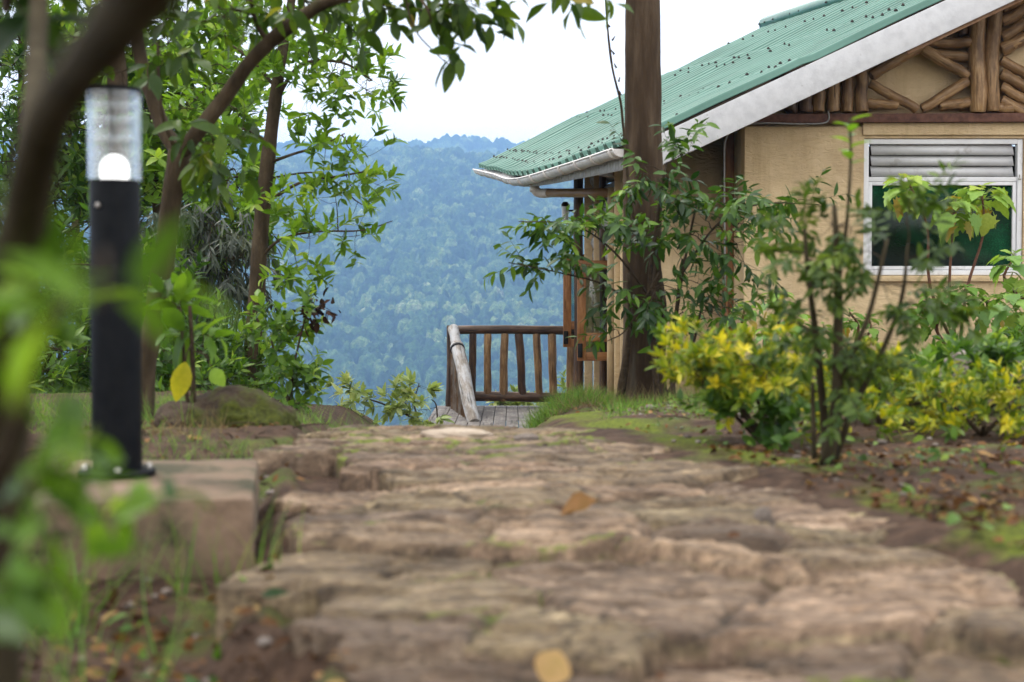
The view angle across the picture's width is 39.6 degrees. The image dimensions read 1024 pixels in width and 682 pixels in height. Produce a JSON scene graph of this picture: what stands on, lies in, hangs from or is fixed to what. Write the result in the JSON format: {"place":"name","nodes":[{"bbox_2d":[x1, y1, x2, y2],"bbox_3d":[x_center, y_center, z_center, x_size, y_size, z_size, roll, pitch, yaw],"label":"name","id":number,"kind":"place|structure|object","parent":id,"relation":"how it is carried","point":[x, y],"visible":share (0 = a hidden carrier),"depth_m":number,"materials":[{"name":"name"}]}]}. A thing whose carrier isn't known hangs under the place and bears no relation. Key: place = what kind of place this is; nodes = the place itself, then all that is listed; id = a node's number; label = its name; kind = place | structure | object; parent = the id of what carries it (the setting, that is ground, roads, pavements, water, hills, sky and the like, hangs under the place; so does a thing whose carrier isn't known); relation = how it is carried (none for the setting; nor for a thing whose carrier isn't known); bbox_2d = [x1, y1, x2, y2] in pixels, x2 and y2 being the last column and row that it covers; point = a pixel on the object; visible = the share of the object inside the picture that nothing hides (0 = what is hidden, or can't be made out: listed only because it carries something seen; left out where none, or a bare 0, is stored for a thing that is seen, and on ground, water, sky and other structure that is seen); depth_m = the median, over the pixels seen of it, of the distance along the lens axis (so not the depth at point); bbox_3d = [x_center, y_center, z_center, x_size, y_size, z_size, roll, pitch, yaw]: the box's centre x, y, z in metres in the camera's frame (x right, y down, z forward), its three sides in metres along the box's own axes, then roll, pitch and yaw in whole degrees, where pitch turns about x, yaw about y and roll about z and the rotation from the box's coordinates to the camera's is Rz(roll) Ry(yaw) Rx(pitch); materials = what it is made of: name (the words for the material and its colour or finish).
{"place":"outdoors","nodes":[
{"label":"outdoors","id":0,"kind":"place"},
{"bbox_2d":[0,0,1014,145],"label":"sky","id":1,"kind":"structure","parent":0,"point":[516,91],"materials":[{"name":"white"}]},
{"bbox_2d":[22,364,1023,681],"bbox_3d":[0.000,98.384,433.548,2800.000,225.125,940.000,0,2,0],"label":"ground","id":2,"kind":"structure","parent":0,"point":[970,548],"depth_m":3.12,"materials":[{"name":"soil"}]},
{"bbox_2d":[0,0,178,390],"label":"tree","id":3,"kind":"object","parent":2,"relation":"on","point":[76,168],"visible":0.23,"depth_m":12.49,"materials":[{"name":"green plant"}]},
{"bbox_2d":[32,202,185,393],"bbox_3d":[-3.380,-0.099,10.162,2.100,1.901,2.759,0,2,0],"label":"bush","id":4,"kind":"object","parent":2,"relation":"on","point":[69,371],"visible":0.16,"depth_m":9.94,"materials":[{"name":"green plant"}]},
{"bbox_2d":[25,519,220,681],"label":"tall grass","id":5,"kind":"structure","parent":2,"relation":"on","point":[76,626],"depth_m":1.88,"materials":[{"name":"green plant"}]},
{"bbox_2d":[0,185,249,649],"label":"shrub","id":6,"kind":"object","parent":2,"relation":"on","point":[28,593],"visible":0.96,"depth_m":0.91,"materials":[{"name":"green plant"}]},
{"bbox_2d":[26,458,258,581],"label":"plinth","id":7,"kind":"structure","parent":2,"relation":"on","point":[229,488],"depth_m":2.72,"materials":[{"name":"concrete"}]},
{"bbox_2d":[78,84,155,479],"bbox_3d":[-0.849,-0.127,3.047,0.162,0.831,0.162,0,2,0],"label":"bollard light","id":8,"kind":"object","parent":7,"relation":"on","point":[115,324],"visible":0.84,"depth_m":3.01,"materials":[{"name":"metal"}]},
{"bbox_2d":[0,0,295,392],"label":"tree","id":9,"kind":"object","parent":2,"relation":"on","point":[149,208],"visible":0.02,"depth_m":16.06,"materials":[{"name":"green plant"}]},
{"bbox_2d":[0,0,312,681],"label":"tree","id":10,"kind":"object","parent":2,"relation":"on","point":[106,39],"visible":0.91,"depth_m":0.90,"materials":[{"name":"brown plant"}]},
{"bbox_2d":[107,4,226,163],"bbox_3d":[-2.092,-1.166,7.223,1.423,3.217,1.606,0,2,0],"label":"tree","id":11,"kind":"object","parent":2,"relation":"on","point":[115,108],"visible":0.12,"depth_m":7.32,"materials":[{"name":"plant"}]},
{"bbox_2d":[49,0,307,351],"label":"tree","id":12,"kind":"object","parent":2,"relation":"on","point":[151,153],"visible":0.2,"depth_m":12.19,"materials":[{"name":"green plant"}]},
{"bbox_2d":[87,176,294,378],"bbox_3d":[-2.594,-0.324,11.474,1.712,2.085,1.921,0,2,0],"label":"tree","id":13,"kind":"object","parent":2,"relation":"on","point":[231,245],"visible":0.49,"depth_m":11.18,"materials":[{"name":"green plant"}]},
{"bbox_2d":[149,270,236,402],"bbox_3d":[-1.168,0.025,5.135,0.295,0.565,0.373,-1,2,-24],"label":"sapling","id":14,"kind":"object","parent":2,"relation":"on","point":[172,312],"visible":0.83,"depth_m":5.10,"materials":[{"name":"green plant"}]},
{"bbox_2d":[170,344,191,401],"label":"dying leaf","id":15,"kind":"object","parent":14,"relation":"hanging from","point":[181,378],"visible":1,"depth_m":5.01,"materials":[{"name":"yellow plant"}]},
{"bbox_2d":[193,351,225,385],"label":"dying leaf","id":16,"kind":"object","parent":14,"relation":"hanging from","point":[217,376],"visible":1,"depth_m":5.01,"materials":[{"name":"green plant"}]},
{"bbox_2d":[141,250,308,392],"bbox_3d":[-2.112,-0.002,9.488,1.467,1.297,2.252,0,2,0],"label":"bush","id":17,"kind":"object","parent":2,"relation":"on","point":[235,366],"visible":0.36,"depth_m":9.31,"materials":[{"name":"green plant"}]},
{"bbox_2d":[154,385,301,429],"bbox_3d":[-1.026,0.293,5.126,0.537,0.268,0.379,0,2,0],"label":"rock","id":18,"kind":"object","parent":2,"relation":"on","point":[240,403],"visible":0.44,"depth_m":5.01,"materials":[{"name":"stone"}]},
{"bbox_2d":[128,0,412,385],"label":"tree","id":19,"kind":"object","parent":2,"relation":"on","point":[278,57],"visible":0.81,"depth_m":9.85,"materials":[{"name":"green plant"}]},
{"bbox_2d":[239,281,333,412],"bbox_3d":[-1.372,0.099,8.632,0.584,0.920,0.800,0,2,0],"label":"shrub","id":20,"kind":"object","parent":2,"relation":"on","point":[296,369],"visible":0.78,"depth_m":8.50,"materials":[{"name":"green plant"}]},
{"bbox_2d":[292,287,340,336],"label":"withered sprig","id":21,"kind":"object","parent":20,"relation":"hanging from","point":[316,326],"visible":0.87,"depth_m":8.54,"materials":[{"name":"brown plant"}]},
{"bbox_2d":[60,0,633,419],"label":"tree","id":22,"kind":"object","parent":2,"relation":"on","point":[183,167],"visible":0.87,"depth_m":5.40,"materials":[{"name":"green plant"}]},
{"bbox_2d":[324,366,453,425],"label":"shrub","id":23,"kind":"object","parent":2,"relation":"on","point":[404,392],"visible":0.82,"depth_m":12.87,"materials":[{"name":"green plant"}]},
{"bbox_2d":[89,372,700,437],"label":"grass","id":24,"kind":"structure","parent":2,"relation":"on","point":[221,425],"depth_m":8.73,"materials":[{"name":"plant"}]},
{"bbox_2d":[428,324,573,427],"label":"deck","id":25,"kind":"structure","parent":2,"relation":"on","point":[461,407],"depth_m":18.77,"materials":[{"name":"brown wood"}]},
{"bbox_2d":[22,387,1023,681],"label":"leaf litter","id":26,"kind":"object","parent":2,"relation":"on","point":[850,493],"visible":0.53,"depth_m":2.92,"materials":[{"name":"brown plant"}]},
{"bbox_2d":[22,397,1023,672],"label":"fallen twigs","id":27,"kind":"object","parent":2,"relation":"on","point":[938,511],"depth_m":2.74,"materials":[{"name":"brown wood"}]},
{"bbox_2d":[26,327,1023,639],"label":"grass","id":28,"kind":"structure","parent":2,"relation":"on","point":[562,397],"depth_m":5.65,"materials":[{"name":"green plant"}]},
{"bbox_2d":[45,391,1023,681],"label":"seedlings","id":29,"kind":"object","parent":2,"relation":"on","point":[951,519],"visible":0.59,"depth_m":3.06,"materials":[{"name":"green plant"}]},
{"bbox_2d":[486,370,593,405],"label":"shrub","id":30,"kind":"object","parent":2,"relation":"on","point":[510,403],"visible":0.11,"depth_m":19.86,"materials":[{"name":"green plant"}]},
{"bbox_2d":[621,0,662,403],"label":"tree","id":31,"kind":"object","parent":2,"relation":"on","point":[643,93],"visible":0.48,"depth_m":9.56,"materials":[{"name":"brown plant"}]},
{"bbox_2d":[605,4,635,224],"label":"dead vine","id":32,"kind":"object","parent":31,"relation":"hanging from","point":[622,118],"visible":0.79,"depth_m":9.39,"materials":[{"name":"brown plant"}]},
{"bbox_2d":[483,118,854,401],"bbox_3d":[0.977,-0.467,9.050,2.321,1.905,1.110,0,2,0],"label":"shrub","id":33,"kind":"object","parent":2,"relation":"on","point":[651,313],"visible":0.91,"depth_m":8.91,"materials":[{"name":"green plant"}]},
{"bbox_2d":[644,296,830,447],"bbox_3d":[0.708,0.094,4.466,0.600,0.489,0.597,0,2,0],"label":"shrub","id":34,"kind":"object","parent":2,"relation":"on","point":[721,368],"visible":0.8,"depth_m":4.39,"materials":[{"name":"yellow plant"}]},
{"bbox_2d":[677,380,818,452],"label":"shrub","id":35,"kind":"object","parent":2,"relation":"on","point":[774,429],"visible":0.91,"depth_m":4.27,"materials":[{"name":"green plant"}]},
{"bbox_2d":[473,0,1023,400],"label":"house","id":36,"kind":"structure","parent":2,"relation":"on","point":[926,85],"depth_m":14.00,"materials":[{"name":"paint"}]},
{"bbox_2d":[561,202,572,219],"bbox_3d":[0.682,-1.605,17.556,0.150,0.230,0.100,0,2,0],"label":"wall lantern","id":37,"kind":"object","parent":36,"relation":"attached to","point":[564,205],"depth_m":17.52,"materials":[{"name":"white"}]},
{"bbox_2d":[863,139,1022,274],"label":"window","id":38,"kind":"structure","parent":36,"relation":"in","point":[988,160],"depth_m":14.02,"materials":[{"name":"white metal"}]},
{"bbox_2d":[727,288,810,369],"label":"leafy plant","id":39,"kind":"object","parent":2,"relation":"on","point":[760,336],"visible":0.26,"depth_m":11.73,"materials":[{"name":"green plant"}]},
{"bbox_2d":[782,355,907,442],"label":"shrub","id":40,"kind":"object","parent":2,"relation":"on","point":[891,414],"visible":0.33,"depth_m":4.53,"materials":[{"name":"yellow plant"}]},
{"bbox_2d":[818,307,886,348],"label":"leafy plant","id":41,"kind":"object","parent":2,"relation":"on","point":[851,324],"visible":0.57,"depth_m":12.35,"materials":[{"name":"green plant"}]},
{"bbox_2d":[729,119,1001,465],"bbox_3d":[0.882,-0.117,3.693,0.703,0.921,0.568,1,2,27],"label":"shrub","id":42,"kind":"object","parent":2,"relation":"on","point":[838,254],"visible":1,"depth_m":3.69,"materials":[{"name":"green plant"}]},
{"bbox_2d":[833,114,869,177],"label":"shoot","id":43,"kind":"object","parent":42,"relation":"attached to","point":[846,152],"visible":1,"depth_m":3.69,"materials":[{"name":"green plant"}]},
{"bbox_2d":[802,350,932,388],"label":"bush","id":44,"kind":"object","parent":2,"relation":"on","point":[915,355],"visible":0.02,"depth_m":8.82,"materials":[{"name":"green plant"}]},
{"bbox_2d":[814,336,975,429],"bbox_3d":[1.361,0.173,5.005,0.478,0.386,0.658,-2,2,-38],"label":"shrub","id":45,"kind":"object","parent":2,"relation":"on","point":[894,376],"visible":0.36,"depth_m":4.94,"materials":[{"name":"yellow plant"}]},
{"bbox_2d":[883,173,1015,338],"bbox_3d":[3.788,-0.654,12.318,1.236,1.610,0.642,-1,2,-15],"label":"leafy plant","id":46,"kind":"object","parent":2,"relation":"on","point":[983,220],"visible":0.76,"depth_m":12.31,"materials":[{"name":"green plant"}]},
{"bbox_2d":[881,326,1023,417],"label":"bush","id":47,"kind":"object","parent":2,"relation":"on","point":[996,351],"visible":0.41,"depth_m":5.36,"materials":[{"name":"green plant"}]},
{"bbox_2d":[887,353,1023,444],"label":"shrub","id":48,"kind":"object","parent":2,"relation":"on","point":[1012,422],"visible":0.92,"depth_m":4.66,"materials":[{"name":"yellow plant"}]},
{"bbox_2d":[899,283,1013,344],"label":"leafy plant","id":49,"kind":"object","parent":2,"relation":"on","point":[984,322],"visible":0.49,"depth_m":12.07,"materials":[{"name":"green plant"}]},
{"bbox_2d":[932,322,1023,367],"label":"bush","id":50,"kind":"object","parent":2,"relation":"on","point":[1016,333],"visible":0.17,"depth_m":8.60,"materials":[{"name":"green plant"}]},
{"bbox_2d":[939,345,1023,386],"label":"rock","id":51,"kind":"object","parent":2,"relation":"on","point":[966,367],"visible":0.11,"depth_m":6.83,"materials":[{"name":"grey stone"}]},
{"bbox_2d":[982,249,1023,337],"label":"leafy plant","id":52,"kind":"object","parent":2,"relation":"on","point":[1013,294],"visible":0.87,"depth_m":10.41,"materials":[{"name":"green plant"}]},
{"bbox_2d":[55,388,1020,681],"bbox_3d":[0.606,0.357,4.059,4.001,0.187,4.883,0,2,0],"label":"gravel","id":53,"kind":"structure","parent":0,"point":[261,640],"depth_m":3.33,"materials":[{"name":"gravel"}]},
{"bbox_2d":[215,424,1023,681],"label":"path","id":54,"kind":"structure","parent":0,"point":[420,558],"depth_m":2.37,"materials":[{"name":"stone"}]},
{"bbox_2d":[419,427,493,438],"bbox_3d":[-0.173,0.295,4.516,0.239,0.036,0.134,0,2,0],"label":"loose stone","id":55,"kind":"object","parent":54,"relation":"on","point":[460,432],"visible":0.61,"depth_m":4.47,"materials":[{"name":"beige stone"}]},
{"bbox_2d":[514,433,538,440],"bbox_3d":[0.044,0.298,4.412,0.079,0.025,0.052,0,2,0],"label":"loose stone","id":56,"kind":"object","parent":54,"relation":"on","point":[529,436],"visible":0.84,"depth_m":4.39,"materials":[{"name":"beige stone"}]},
{"bbox_2d":[534,650,570,681],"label":"fallen leaf","id":57,"kind":"object","parent":54,"relation":"on","point":[552,665],"visible":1,"depth_m":1.81,"materials":[{"name":"yellow plant"}]},
{"bbox_2d":[549,505,571,514],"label":"fallen leaf","id":58,"kind":"object","parent":54,"relation":"on","point":[559,508],"visible":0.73,"depth_m":2.79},
{"bbox_2d":[657,671,665,678],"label":"fallen leaf","id":59,"kind":"object","parent":54,"relation":"on","point":[660,674],"visible":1,"depth_m":1.87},
{"bbox_2d":[728,531,741,537],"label":"fallen leaf","id":60,"kind":"object","parent":54,"relation":"on","point":[731,534],"visible":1,"depth_m":2.52,"materials":[{"name":"brown plant"}]},
{"bbox_2d":[754,507,772,524],"bbox_3d":[0.494,0.344,2.793,0.038,0.038,0.029,0,2,0],"label":"loose stone","id":61,"kind":"object","parent":54,"relation":"on","point":[762,514],"visible":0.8,"depth_m":2.78,"materials":[{"name":"grey stone"}]},
{"bbox_3d":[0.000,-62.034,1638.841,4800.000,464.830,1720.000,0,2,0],"label":"hill","id":62,"kind":"structure","parent":0,"visible":0},
{"bbox_2d":[0,143,611,427],"bbox_3d":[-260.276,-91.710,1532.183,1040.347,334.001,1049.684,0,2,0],"label":"forest","id":63,"kind":"object","parent":62,"relation":"on","point":[407,291],"visible":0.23,"depth_m":1373.38,"materials":[{"name":"plant"}]},
{"bbox_3d":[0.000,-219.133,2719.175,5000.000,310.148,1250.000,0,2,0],"label":"hill","id":64,"kind":"structure","parent":0,"visible":0},
{"bbox_2d":[0,133,528,161],"bbox_3d":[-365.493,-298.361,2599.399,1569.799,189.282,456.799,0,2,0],"label":"forest","id":65,"kind":"object","parent":64,"relation":"on","point":[471,143],"visible":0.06,"depth_m":2651.74,"materials":[{"name":"plant"}]}
]}

